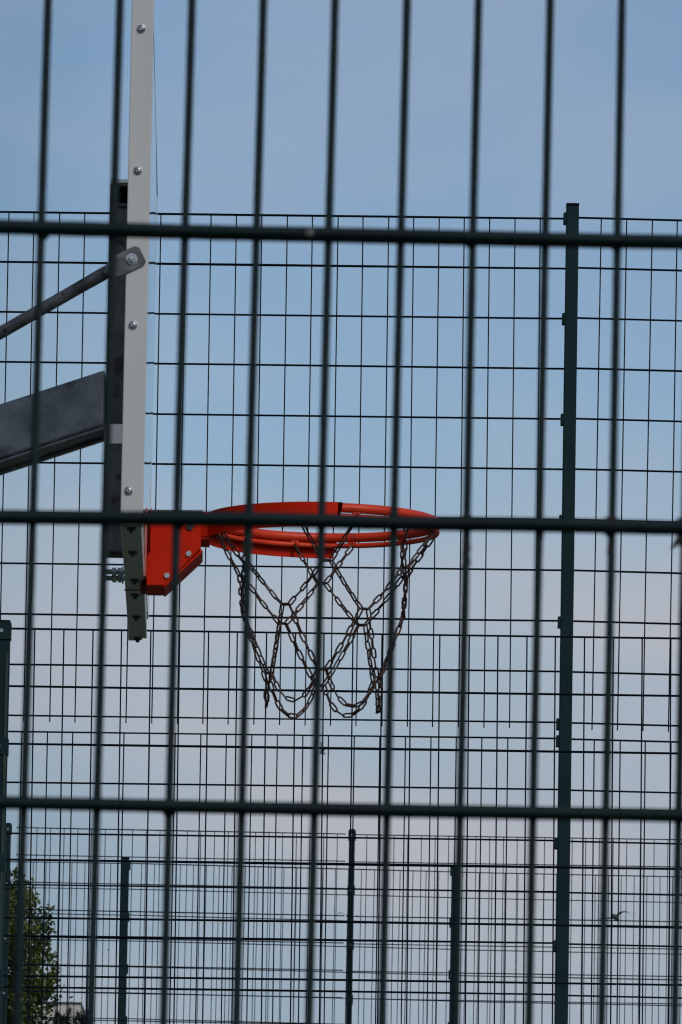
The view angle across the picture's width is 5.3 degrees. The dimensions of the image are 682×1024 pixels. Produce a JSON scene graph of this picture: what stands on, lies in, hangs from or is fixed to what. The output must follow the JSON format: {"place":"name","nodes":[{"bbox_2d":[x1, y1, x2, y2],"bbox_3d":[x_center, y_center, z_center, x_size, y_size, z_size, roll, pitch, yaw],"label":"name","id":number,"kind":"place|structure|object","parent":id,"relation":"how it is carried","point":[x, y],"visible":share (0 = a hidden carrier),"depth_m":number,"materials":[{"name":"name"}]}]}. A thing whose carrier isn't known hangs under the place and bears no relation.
{"place":"outdoors","nodes":[
{"label":"outdoors","id":0,"kind":"place"},
{"bbox_2d":[7,866,72,1023],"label":"birch tree","id":1,"kind":"object","parent":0,"point":[36,959],"visible":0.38,"depth_m":63.64,"materials":[{"name":"green plant"}]},
{"bbox_2d":[33,1002,84,1023],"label":"house","id":2,"kind":"structure","parent":0,"point":[77,1005],"depth_m":90.41,"materials":[{"name":"paint"}]},
{"bbox_2d":[51,1007,75,1023],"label":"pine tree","id":3,"kind":"object","parent":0,"point":[63,1021],"visible":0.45,"depth_m":67.97,"materials":[{"name":"green plant"}]},
{"bbox_2d":[71,1009,85,1023],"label":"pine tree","id":4,"kind":"object","parent":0,"point":[77,1014],"visible":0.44,"depth_m":69.99,"materials":[{"name":"green plant"}]},
{"bbox_2d":[320,742,330,753],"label":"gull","id":5,"kind":"object","parent":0,"point":[321,749],"visible":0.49,"depth_m":221.09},
{"bbox_2d":[0,0,681,1023],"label":"wire fence","id":6,"kind":"object","parent":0,"point":[256,234],"visible":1,"depth_m":5.12,"materials":[{"name":"black metal"}]},
{"bbox_2d":[0,203,681,1023],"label":"wire fence","id":7,"kind":"object","parent":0,"point":[566,621],"visible":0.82,"depth_m":29.05,"materials":[{"name":"black metal"}]},
{"bbox_2d":[0,0,681,1023],"label":"sky","id":8,"kind":"structure","parent":0,"point":[510,172],"materials":[{"name":"blue"}]},
{"bbox_2d":[1,823,681,1023],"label":"wire fence","id":9,"kind":"object","parent":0,"point":[7,888],"visible":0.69,"depth_m":54.20,"materials":[{"name":"black metal"}]},
{"bbox_2d":[7,857,681,1023],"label":"wire fence","id":10,"kind":"object","parent":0,"point":[126,867],"visible":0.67,"depth_m":57.29,"materials":[{"name":"black metal"}]},
{"bbox_2d":[597,911,632,919],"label":"gull","id":11,"kind":"object","parent":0,"point":[615,916],"visible":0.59,"depth_m":170.24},
{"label":"court","id":12,"kind":"structure","parent":0,"visible":0},
{"bbox_2d":[0,0,439,642],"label":"basketball hoop","id":13,"kind":"object","parent":12,"relation":"on","point":[70,416],"visible":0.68,"depth_m":15.45,"materials":[{"name":"white paint"}]},
{"bbox_2d":[215,528,435,718],"bbox_3d":[-0.037,0.230,15.523,0.462,0.386,0.462,1,-8,-1],"label":"chain net","id":14,"kind":"object","parent":13,"relation":"hanging from","point":[403,575],"visible":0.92,"depth_m":15.47,"materials":[{"name":"metal"}]},
{"bbox_2d":[0,620,681,1023],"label":"wire fence","id":15,"kind":"object","parent":12,"relation":"on","point":[6,628],"visible":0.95,"depth_m":25.55,"materials":[{"name":"black metal"}]}
]}

